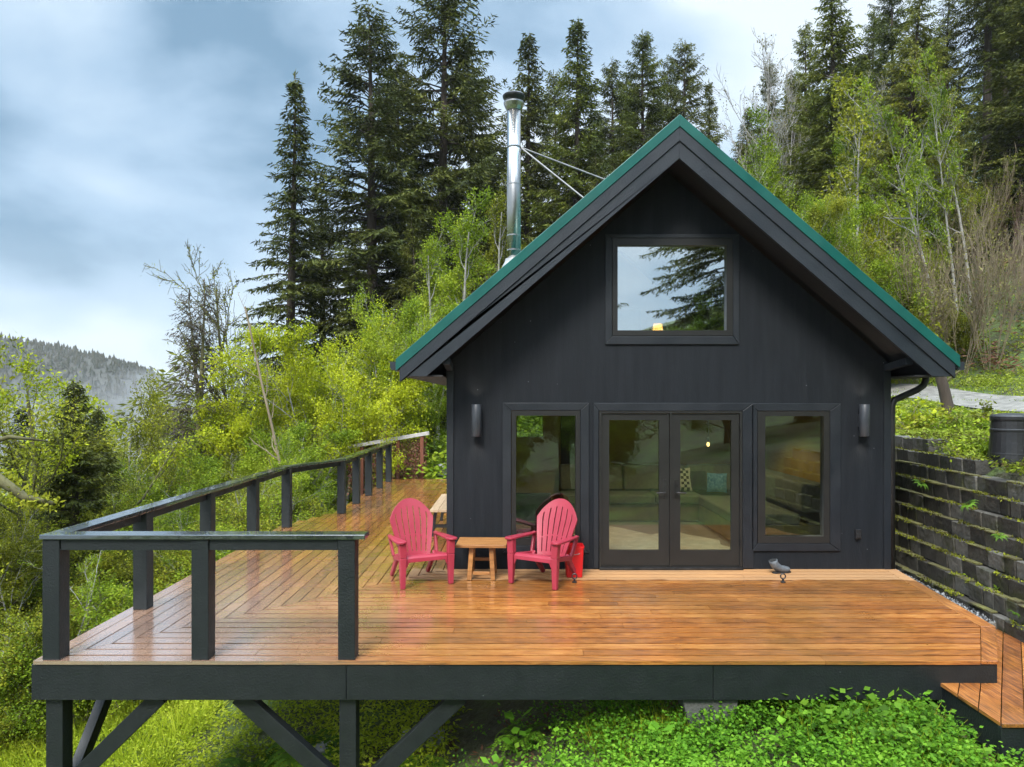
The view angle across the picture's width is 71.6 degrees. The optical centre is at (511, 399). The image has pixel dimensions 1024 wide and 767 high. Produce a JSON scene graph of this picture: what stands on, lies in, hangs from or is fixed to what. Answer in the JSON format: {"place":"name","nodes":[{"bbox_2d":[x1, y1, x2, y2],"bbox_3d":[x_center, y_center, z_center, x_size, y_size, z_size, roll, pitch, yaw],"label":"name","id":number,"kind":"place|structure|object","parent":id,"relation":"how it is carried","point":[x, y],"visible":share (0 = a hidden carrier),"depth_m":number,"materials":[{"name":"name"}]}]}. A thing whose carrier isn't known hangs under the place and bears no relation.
{"place":"outdoors","nodes":[
{"label":"outdoors","id":0,"kind":"place"},
{"bbox_2d":[0,338,195,466],"bbox_3d":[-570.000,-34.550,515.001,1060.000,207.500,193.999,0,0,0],"label":"hills","id":1,"kind":"structure","parent":0,"point":[128,382],"depth_m":555.70,"materials":[{"name":"plant"}]},
{"bbox_2d":[0,331,204,459],"bbox_3d":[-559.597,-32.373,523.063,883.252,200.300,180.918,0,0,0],"label":"forest","id":2,"kind":"object","parent":1,"relation":"on","point":[97,356],"visible":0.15,"depth_m":569.05,"materials":[{"name":"plant"}]},
{"bbox_2d":[0,0,983,405],"label":"sky","id":3,"kind":"structure","parent":0,"point":[132,131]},
{"bbox_2d":[1,220,1023,766],"bbox_3d":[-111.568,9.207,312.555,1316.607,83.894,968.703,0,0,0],"label":"ground","id":4,"kind":"structure","parent":0,"point":[481,712],"depth_m":7.43,"materials":[{"name":"plant"}]},
{"bbox_2d":[0,498,87,738],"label":"broadleaf tree","id":5,"kind":"object","parent":4,"relation":"on","point":[6,639],"visible":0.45,"depth_m":10.81,"materials":[{"name":"green plant"}]},
{"bbox_2d":[0,335,90,580],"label":"mossy tree","id":6,"kind":"object","parent":4,"relation":"on","point":[10,486],"visible":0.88,"depth_m":10.35,"materials":[{"name":"green plant"}]},
{"bbox_2d":[0,384,123,614],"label":"broadleaf tree","id":7,"kind":"object","parent":4,"relation":"on","point":[40,421],"visible":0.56,"depth_m":11.63,"materials":[{"name":"green plant"}]},
{"bbox_2d":[1,550,132,724],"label":"broadleaf tree","id":8,"kind":"object","parent":4,"relation":"on","point":[97,558],"visible":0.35,"depth_m":10.47,"materials":[{"name":"green plant"}]},
{"bbox_2d":[9,378,129,622],"bbox_3d":[-7.985,2.681,12.954,2.983,6.192,2.970,0,0,1],"label":"conifer tree","id":9,"kind":"object","parent":4,"relation":"on","point":[71,483],"visible":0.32,"depth_m":12.98,"materials":[{"name":"plant"}]},
{"bbox_2d":[0,556,169,760],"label":"shrub","id":10,"kind":"object","parent":4,"relation":"on","point":[35,718],"visible":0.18,"depth_m":9.86,"materials":[{"name":"green plant"}]},
{"bbox_2d":[63,406,129,554],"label":"conifer tree","id":11,"kind":"object","parent":4,"relation":"on","point":[96,415],"visible":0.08,"depth_m":14.42,"materials":[{"name":"plant"}]},
{"bbox_2d":[0,502,198,733],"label":"broadleaf tree","id":12,"kind":"object","parent":4,"relation":"on","point":[110,573],"visible":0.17,"depth_m":11.76,"materials":[{"name":"green plant"}]},
{"bbox_2d":[0,368,198,575],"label":"broadleaf tree","id":13,"kind":"object","parent":4,"relation":"on","point":[87,404],"visible":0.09,"depth_m":15.64,"materials":[{"name":"green plant"}]},
{"bbox_2d":[2,470,199,603],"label":"broadleaf tree","id":14,"kind":"object","parent":4,"relation":"on","point":[127,506],"visible":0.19,"depth_m":12.95,"materials":[{"name":"green plant"}]},
{"bbox_2d":[20,550,190,700],"bbox_3d":[-6.141,3.756,11.299,3.806,2.862,2.791,0,0,44],"label":"shrub","id":15,"kind":"object","parent":4,"relation":"on","point":[108,566],"visible":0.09,"depth_m":11.71,"materials":[{"name":"green plant"}]},
{"bbox_2d":[0,366,220,580],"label":"broadleaf tree","id":16,"kind":"object","parent":4,"relation":"on","point":[149,431],"visible":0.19,"depth_m":16.96,"materials":[{"name":"green plant"}]},
{"bbox_2d":[0,700,228,766],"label":"grass","id":17,"kind":"structure","parent":4,"relation":"on","point":[144,740],"depth_m":9.49,"materials":[{"name":"plant"}]},
{"bbox_2d":[0,329,230,747],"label":"broadleaf tree","id":18,"kind":"object","parent":4,"relation":"on","point":[27,366],"visible":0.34,"depth_m":14.37,"materials":[{"name":"green plant"}]},
{"bbox_2d":[0,347,230,542],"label":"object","id":19,"kind":"object","parent":4,"relation":"on","point":[132,411],"depth_m":56.55,"materials":[{"name":"green plant"}]},
{"bbox_2d":[41,515,237,700],"bbox_3d":[-5.836,3.528,11.664,3.004,3.080,4.096,0,0,0],"label":"shrub","id":20,"kind":"object","parent":4,"relation":"on","point":[108,600],"visible":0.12,"depth_m":10.60,"materials":[{"name":"green plant"}]},
{"bbox_2d":[108,450,198,560],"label":"broadleaf tree","id":21,"kind":"object","parent":4,"relation":"on","point":[150,494],"visible":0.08,"depth_m":16.01,"materials":[{"name":"green plant"}]},
{"bbox_2d":[117,478,235,587],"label":"broadleaf tree","id":22,"kind":"object","parent":4,"relation":"on","point":[183,521],"visible":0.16,"depth_m":12.24,"materials":[{"name":"green plant"}]},
{"bbox_2d":[122,278,255,518],"bbox_3d":[-9.554,1.510,21.047,4.303,10.481,4.035,0,0,-37],"label":"conifer tree","id":23,"kind":"object","parent":4,"relation":"on","point":[200,377],"visible":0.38,"depth_m":21.11,"materials":[{"name":"green plant"}]},
{"bbox_2d":[117,432,293,530],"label":"broadleaf tree","id":24,"kind":"object","parent":4,"relation":"on","point":[212,471],"visible":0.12,"depth_m":17.18,"materials":[{"name":"green plant"}]},
{"bbox_2d":[163,289,252,512],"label":"conifer tree","id":25,"kind":"object","parent":4,"relation":"on","point":[195,368],"visible":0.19,"depth_m":22.08,"materials":[{"name":"green plant"}]},
{"bbox_2d":[131,490,296,592],"bbox_3d":[-5.522,3.405,13.162,3.214,3.294,4.382,0,0,-16],"label":"shrub","id":26,"kind":"object","parent":4,"relation":"on","point":[269,527],"visible":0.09,"depth_m":13.57,"materials":[{"name":"green plant"}]},
{"bbox_2d":[142,240,288,477],"bbox_3d":[-8.890,0.205,22.638,4.123,11.312,3.857,-14,0,-23],"label":"broadleaf tree","id":27,"kind":"object","parent":4,"relation":"on","point":[213,274],"visible":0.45,"depth_m":22.89,"materials":[{"name":"grey plant"}]},
{"bbox_2d":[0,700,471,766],"bbox_3d":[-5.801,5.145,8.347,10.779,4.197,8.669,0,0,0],"label":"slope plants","id":28,"kind":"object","parent":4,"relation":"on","point":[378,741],"visible":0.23,"depth_m":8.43,"materials":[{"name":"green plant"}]},
{"bbox_2d":[192,282,296,447],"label":"broadleaf tree","id":29,"kind":"object","parent":4,"relation":"on","point":[225,340],"visible":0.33,"depth_m":22.33,"materials":[{"name":"green plant"}]},
{"bbox_2d":[191,488,318,530],"bbox_3d":[-5.614,3.299,15.140,4.379,3.292,3.212,0,0,28],"label":"shrub","id":30,"kind":"object","parent":4,"relation":"on","point":[277,498],"visible":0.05,"depth_m":14.26,"materials":[{"name":"green plant"}]},
{"bbox_2d":[190,428,346,523],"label":"broadleaf tree","id":31,"kind":"object","parent":4,"relation":"on","point":[301,480],"visible":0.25,"depth_m":16.87,"materials":[{"name":"green plant"}]},
{"bbox_2d":[178,399,369,521],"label":"broadleaf tree","id":32,"kind":"object","parent":4,"relation":"on","point":[250,462],"visible":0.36,"depth_m":18.96,"materials":[{"name":"green plant"}]},
{"bbox_2d":[186,326,370,519],"bbox_3d":[-7.208,1.590,22.067,4.735,7.479,5.732,0,0,22],"label":"broadleaf tree","id":33,"kind":"object","parent":4,"relation":"on","point":[221,446],"visible":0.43,"depth_m":20.95,"materials":[{"name":"green plant"}]},
{"bbox_2d":[221,470,336,529],"bbox_3d":[-5.481,3.193,16.816,3.361,3.446,4.583,0,0,-28],"label":"shrub","id":34,"kind":"object","parent":4,"relation":"on","point":[315,510],"visible":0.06,"depth_m":16.01,"materials":[{"name":"green plant"}]},
{"bbox_2d":[226,71,341,448],"bbox_3d":[-9.611,-4.494,30.924,6.265,20.017,6.370,0,0,-37],"label":"conifer tree","id":35,"kind":"object","parent":4,"relation":"on","point":[292,196],"visible":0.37,"depth_m":30.78,"materials":[{"name":"plant"}]},
{"bbox_2d":[264,729,338,766],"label":"fern","id":36,"kind":"object","parent":4,"relation":"on","point":[284,757],"visible":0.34,"depth_m":7.50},
{"bbox_2d":[199,299,433,509],"bbox_3d":[-5.138,0.572,20.922,5.303,7.494,6.420,0,0,32],"label":"broadleaf tree","id":37,"kind":"object","parent":4,"relation":"on","point":[396,406],"visible":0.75,"depth_m":20.57,"materials":[{"name":"green plant"}]},
{"bbox_2d":[308,227,377,449],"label":"conifer tree","id":38,"kind":"object","parent":4,"relation":"on","point":[360,273],"visible":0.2,"depth_m":29.74,"materials":[{"name":"plant"}]},
{"bbox_2d":[255,0,477,420],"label":"conifer tree","id":39,"kind":"object","parent":4,"relation":"on","point":[369,128],"visible":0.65,"depth_m":31.93,"materials":[{"name":"plant"}]},
{"bbox_2d":[311,278,458,474],"bbox_3d":[-3.627,-0.507,23.015,5.542,7.231,4.578,0,0,25],"label":"broadleaf tree","id":40,"kind":"object","parent":4,"relation":"on","point":[378,347],"visible":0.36,"depth_m":21.96,"materials":[{"name":"green plant"}]},
{"bbox_2d":[337,47,461,312],"bbox_3d":[-5.898,-7.924,37.620,7.350,22.263,7.363,0,0,-41],"label":"conifer tree","id":41,"kind":"object","parent":4,"relation":"on","point":[404,67],"visible":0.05,"depth_m":37.60,"materials":[{"name":"plant"}]},
{"bbox_2d":[385,219,446,443],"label":"tree","id":42,"kind":"object","parent":4,"relation":"on","point":[409,288],"visible":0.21,"depth_m":29.99,"materials":[{"name":"plant"}]},
{"bbox_2d":[388,384,446,444],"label":"broadleaf tree","id":43,"kind":"object","parent":4,"relation":"on","point":[435,418],"visible":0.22,"depth_m":24.31,"materials":[{"name":"green plant"}]},
{"bbox_2d":[380,191,461,427],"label":"conifer tree","id":44,"kind":"object","parent":4,"relation":"on","point":[426,232],"visible":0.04,"depth_m":32.55,"materials":[{"name":"plant"}]},
{"bbox_2d":[302,416,542,520],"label":"forest floor plants","id":45,"kind":"object","parent":4,"relation":"on","point":[525,424],"visible":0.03,"depth_m":22.46,"materials":[{"name":"green plant"}]},
{"bbox_2d":[375,207,474,439],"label":"broadleaf tree","id":46,"kind":"object","parent":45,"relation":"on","point":[431,254],"visible":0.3,"depth_m":27.52,"materials":[{"name":"green plant"}]},
{"bbox_2d":[338,0,537,426],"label":"conifer tree","id":47,"kind":"object","parent":4,"relation":"on","point":[452,186],"visible":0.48,"depth_m":34.43,"materials":[{"name":"plant"}]},
{"bbox_2d":[391,184,500,344],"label":"broadleaf tree","id":48,"kind":"object","parent":4,"relation":"on","point":[457,277],"visible":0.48,"depth_m":25.53,"materials":[{"name":"green plant"}]},
{"bbox_2d":[425,39,525,297],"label":"conifer tree","id":49,"kind":"object","parent":4,"relation":"on","point":[469,163],"visible":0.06,"depth_m":40.54,"materials":[{"name":"plant"}]},
{"bbox_2d":[445,166,529,307],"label":"broadleaf tree","id":50,"kind":"object","parent":4,"relation":"on","point":[500,229],"visible":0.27,"depth_m":29.48,"materials":[{"name":"green plant"}]},
{"bbox_2d":[32,479,997,766],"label":"deck","id":51,"kind":"structure","parent":4,"relation":"on","point":[694,641],"depth_m":6.47,"materials":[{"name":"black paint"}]},
{"bbox_2d":[39,442,392,659],"bbox_3d":[-2.615,1.669,12.568,2.750,1.061,13.165,0,0,0],"label":"deck railing","id":52,"kind":"object","parent":51,"relation":"on","point":[142,540],"visible":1,"depth_m":6.03,"materials":[{"name":"black paint"}]},
{"bbox_2d":[347,431,429,495],"bbox_3d":[-3.592,2.361,20.489,2.429,2.923,0.396,0,0,0],"label":"garden fence","id":53,"kind":"object","parent":51,"relation":"on","point":[421,451],"visible":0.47,"depth_m":20.42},
{"bbox_2d":[388,498,456,589],"bbox_3d":[-1.149,1.733,8.702,0.750,0.965,0.820,0,0,-25],"label":"garden chair","id":54,"kind":"object","parent":51,"relation":"on","point":[404,557],"visible":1,"depth_m":8.85,"materials":[{"name":"plastic"}]},
{"bbox_2d":[455,537,506,580],"bbox_3d":[-0.370,1.982,8.860,0.620,0.443,0.500,0,0,2],"label":"side table","id":55,"kind":"object","parent":51,"relation":"on","point":[472,544],"visible":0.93,"depth_m":8.69,"materials":[{"name":"wood"}]},
{"bbox_2d":[505,498,578,589],"bbox_3d":[0.424,1.733,8.679,0.750,0.965,0.820,0,0,31],"label":"garden chair","id":56,"kind":"object","parent":51,"relation":"on","point":[554,555],"visible":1,"depth_m":8.79,"materials":[{"name":"plastic"}]},
{"bbox_2d":[469,30,566,268],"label":"conifer tree","id":57,"kind":"object","parent":4,"relation":"on","point":[531,117],"visible":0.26,"depth_m":38.37,"materials":[{"name":"plant"}]},
{"bbox_2d":[523,69,587,239],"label":"conifer tree","id":58,"kind":"object","parent":4,"relation":"on","point":[549,131],"visible":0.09,"depth_m":46.70,"materials":[{"name":"plant"}]},
{"bbox_2d":[521,19,612,247],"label":"conifer tree","id":59,"kind":"object","parent":4,"relation":"on","point":[588,146],"visible":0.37,"depth_m":35.41,"materials":[{"name":"plant"}]},
{"bbox_2d":[584,57,639,195],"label":"conifer tree","id":60,"kind":"object","parent":4,"relation":"on","point":[607,85],"visible":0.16,"depth_m":44.71,"materials":[{"name":"plant"}]},
{"bbox_2d":[596,29,675,184],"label":"conifer tree","id":61,"kind":"object","parent":4,"relation":"on","point":[635,103],"visible":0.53,"depth_m":37.69,"materials":[{"name":"plant"}]},
{"bbox_2d":[390,90,964,569],"bbox_3d":[2.010,-0.873,11.490,6.990,6.645,5.780,0,0,0],"label":"cabin","id":62,"kind":"object","parent":4,"relation":"on","point":[668,292],"visible":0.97,"depth_m":9.24,"materials":[{"name":"grey"}]},
{"bbox_2d":[516,493,550,536],"bbox_3d":[0.280,1.758,9.960,0.560,0.860,0.460,0,0,0],"label":"side chair","id":63,"kind":"object","parent":62,"relation":"on","point":[530,507],"visible":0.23,"depth_m":10.11,"materials":[{"name":"fabric"}]},
{"bbox_2d":[503,403,588,552],"bbox_3d":[0.439,1.012,9.273,1.122,1.951,0.114,0,0,0],"label":"window","id":64,"kind":"structure","parent":62,"relation":"in","point":[582,416],"depth_m":9.22,"materials":[{"name":"brown metal"}]},
{"bbox_2d":[602,414,668,565],"bbox_3d":[1.606,1.166,9.220,0.876,1.977,0.119,0,0,0],"label":"door","id":65,"kind":"structure","parent":62,"relation":"in","point":[660,556],"depth_m":9.23,"materials":[{"name":"brown metal"}]},
{"bbox_2d":[573,526,729,548],"bbox_3d":[2.105,2.176,11.001,2.231,0.022,2.472,0,0,0],"label":"rug","id":66,"kind":"object","parent":62,"relation":"on","point":[621,538],"visible":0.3,"depth_m":10.86,"materials":[{"name":"carpet"}]},
{"bbox_2d":[605,234,738,343],"bbox_3d":[2.081,-1.438,9.273,1.738,1.430,0.114,0,0,0],"label":"window","id":67,"kind":"structure","parent":62,"relation":"in","point":[660,288],"depth_m":9.27,"materials":[{"name":"glass"}]},
{"bbox_2d":[559,464,819,540],"bbox_3d":[2.800,1.695,12.100,3.800,0.950,3.040,0,0,0],"label":"sofa","id":68,"kind":"object","parent":62,"relation":"on","point":[635,500],"visible":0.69,"depth_m":12.70,"materials":[{"name":"green fabric"}]},
{"bbox_2d":[672,414,738,565],"bbox_3d":[2.514,1.166,9.220,0.876,1.977,0.119,0,0,0],"label":"door","id":69,"kind":"structure","parent":62,"relation":"in","point":[680,557],"depth_m":9.23,"materials":[{"name":"brown metal"}]},
{"bbox_2d":[752,403,840,550],"bbox_3d":[3.691,1.003,9.273,1.152,1.919,0.114,0,0,0],"label":"window","id":70,"kind":"structure","parent":62,"relation":"in","point":[829,413],"depth_m":9.22,"materials":[{"name":"brown metal"}]},
{"bbox_2d":[645,38,730,147],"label":"conifer tree","id":71,"kind":"object","parent":4,"relation":"on","point":[688,81],"visible":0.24,"depth_m":41.68,"materials":[{"name":"plant"}]},
{"bbox_2d":[453,686,1023,766],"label":"ground cover","id":72,"kind":"object","parent":4,"relation":"on","point":[672,761],"visible":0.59,"depth_m":5.72,"materials":[{"name":"green plant"}]},
{"bbox_2d":[506,709,995,766],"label":"taller plants","id":73,"kind":"object","parent":4,"relation":"on","point":[823,752],"visible":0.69,"depth_m":5.51,"materials":[{"name":"green plant"}]},
{"bbox_2d":[710,28,807,189],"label":"broadleaf tree","id":74,"kind":"object","parent":4,"relation":"on","point":[765,68],"visible":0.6,"depth_m":33.92,"materials":[{"name":"plant"}]},
{"bbox_2d":[738,59,788,185],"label":"conifer tree","id":75,"kind":"object","parent":4,"relation":"on","point":[761,91],"visible":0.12,"depth_m":47.89,"materials":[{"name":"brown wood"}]},
{"bbox_2d":[742,103,800,207],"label":"broadleaf tree","id":76,"kind":"object","parent":4,"relation":"on","point":[768,150],"visible":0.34,"depth_m":31.13,"materials":[{"name":"green plant"}]},
{"bbox_2d":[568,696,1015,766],"bbox_3d":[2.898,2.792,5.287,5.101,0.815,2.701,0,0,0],"label":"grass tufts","id":77,"kind":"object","parent":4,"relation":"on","point":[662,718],"visible":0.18,"depth_m":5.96,"materials":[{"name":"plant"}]},
{"bbox_2d":[765,69,826,216],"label":"conifer tree","id":78,"kind":"object","parent":4,"relation":"on","point":[796,85],"visible":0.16,"depth_m":39.74,"materials":[{"name":"plant"}]},
{"bbox_2d":[779,19,829,190],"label":"conifer tree","id":79,"kind":"object","parent":4,"relation":"on","point":[802,44],"visible":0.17,"depth_m":43.80,"materials":[{"name":"plant"}]},
{"bbox_2d":[795,191,889,265],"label":"broadleaf tree","id":80,"kind":"object","parent":4,"relation":"on","point":[868,210],"visible":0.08,"depth_m":21.82,"materials":[{"name":"green plant"}]},
{"bbox_2d":[773,0,916,251],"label":"conifer tree","id":81,"kind":"object","parent":4,"relation":"on","point":[821,111],"visible":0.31,"depth_m":32.64,"materials":[{"name":"plant"}]},
{"bbox_2d":[781,117,912,252],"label":"broadleaf tree","id":82,"kind":"object","parent":4,"relation":"on","point":[840,148],"visible":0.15,"depth_m":28.87,"materials":[{"name":"green plant"}]},
{"bbox_2d":[797,192,901,296],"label":"broadleaf tree","id":83,"kind":"object","parent":4,"relation":"on","point":[836,209],"visible":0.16,"depth_m":22.24,"materials":[{"name":"green plant"}]},
{"bbox_2d":[820,66,903,271],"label":"broadleaf tree","id":84,"kind":"object","parent":4,"relation":"on","point":[851,114],"visible":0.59,"depth_m":24.63,"materials":[{"name":"green plant"}]},
{"bbox_2d":[810,193,936,328],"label":"broadleaf tree","id":85,"kind":"object","parent":4,"relation":"on","point":[890,289],"visible":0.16,"depth_m":21.55,"materials":[{"name":"green plant"}]},
{"bbox_2d":[841,0,928,225],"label":"conifer tree","id":86,"kind":"object","parent":4,"relation":"on","point":[888,39],"visible":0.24,"depth_m":37.68,"materials":[{"name":"plant"}]},
{"bbox_2d":[846,72,935,312],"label":"broadleaf tree","id":87,"kind":"object","parent":4,"relation":"on","point":[904,187],"visible":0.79,"depth_m":24.15,"materials":[{"name":"green plant"}]},
{"bbox_2d":[836,235,954,345],"bbox_3d":[11.628,-3.071,23.597,4.026,5.732,5.490,0,0,-22],"label":"shrub","id":88,"kind":"object","parent":4,"relation":"on","point":[886,271],"visible":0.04,"depth_m":22.05,"materials":[{"name":"green plant"}]},
{"bbox_2d":[840,224,962,383],"bbox_3d":[12.341,-2.808,22.394,4.088,5.208,3.725,0,0,-20],"label":"shrub","id":89,"kind":"object","parent":4,"relation":"on","point":[938,308],"visible":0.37,"depth_m":21.34,"materials":[{"name":"plant"}]},
{"bbox_2d":[847,193,956,303],"bbox_3d":[14.248,-4.470,27.412,3.843,6.156,5.240,0,0,-12],"label":"shrub","id":90,"kind":"object","parent":4,"relation":"on","point":[886,228],"visible":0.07,"depth_m":25.98,"materials":[{"name":"green plant"}]},
{"bbox_2d":[840,0,986,290],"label":"conifer tree","id":91,"kind":"object","parent":4,"relation":"on","point":[915,42],"visible":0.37,"depth_m":28.67,"materials":[{"name":"plant"}]},
{"bbox_2d":[895,93,956,265],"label":"broadleaf tree","id":92,"kind":"object","parent":4,"relation":"on","point":[938,197],"visible":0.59,"depth_m":26.30,"materials":[{"name":"green plant"}]},
{"bbox_2d":[899,56,972,303],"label":"broadleaf tree","id":93,"kind":"object","parent":4,"relation":"on","point":[960,206],"visible":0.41,"depth_m":27.34,"materials":[{"name":"green plant"}]},
{"bbox_2d":[905,40,968,311],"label":"broadleaf tree","id":94,"kind":"object","parent":4,"relation":"on","point":[937,225],"visible":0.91,"depth_m":25.58,"materials":[{"name":"green plant"}]},
{"bbox_2d":[915,0,995,255],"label":"conifer tree","id":95,"kind":"object","parent":4,"relation":"on","point":[950,6],"visible":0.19,"depth_m":33.58,"materials":[{"name":"plant"}]},
{"bbox_2d":[890,217,1023,374],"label":"shrub","id":96,"kind":"object","parent":4,"relation":"on","point":[982,292],"visible":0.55,"depth_m":22.04,"materials":[{"name":"plant"}]},
{"bbox_2d":[891,232,1023,474],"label":"undergrowth","id":97,"kind":"object","parent":4,"relation":"on","point":[924,432],"visible":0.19,"depth_m":17.19,"materials":[{"name":"plant"}]},
{"bbox_2d":[895,435,1023,642],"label":"retaining wall","id":98,"kind":"structure","parent":4,"relation":"on","point":[943,543],"depth_m":8.71,"materials":[{"name":"concrete"}]},
{"bbox_2d":[925,629,1023,758],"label":"walkway","id":99,"kind":"structure","parent":4,"relation":"on","point":[1007,731],"depth_m":5.71,"materials":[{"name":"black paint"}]},
{"bbox_2d":[933,0,1023,235],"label":"conifer tree","id":100,"kind":"object","parent":4,"relation":"on","point":[989,17],"visible":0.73,"depth_m":32.92,"materials":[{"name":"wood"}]},
{"bbox_2d":[935,229,1023,373],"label":"dead bracken","id":101,"kind":"object","parent":4,"relation":"on","point":[995,355],"visible":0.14,"depth_m":22.82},
{"bbox_2d":[937,141,1023,274],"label":"shrub","id":102,"kind":"object","parent":4,"relation":"on","point":[993,215],"visible":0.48,"depth_m":28.37,"materials":[{"name":"green plant"}]},
{"bbox_2d":[947,187,1023,372],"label":"shrub","id":103,"kind":"object","parent":4,"relation":"on","point":[979,255],"visible":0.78,"depth_m":21.74,"materials":[{"name":"plant"}]},
{"bbox_2d":[952,0,1023,254],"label":"conifer tree","id":104,"kind":"object","parent":4,"relation":"on","point":[1007,122],"visible":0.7,"depth_m":30.13,"materials":[{"name":"plant"}]},
{"bbox_2d":[987,413,1023,465],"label":"compost bin","id":105,"kind":"object","parent":4,"relation":"on","point":[1006,437],"visible":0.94,"depth_m":8.84,"materials":[{"name":"black plastic"}]},
{"bbox_2d":[891,383,1023,411],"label":"road","id":106,"kind":"structure","parent":0,"point":[1003,402],"depth_m":18.80,"materials":[{"name":"asphalt"}]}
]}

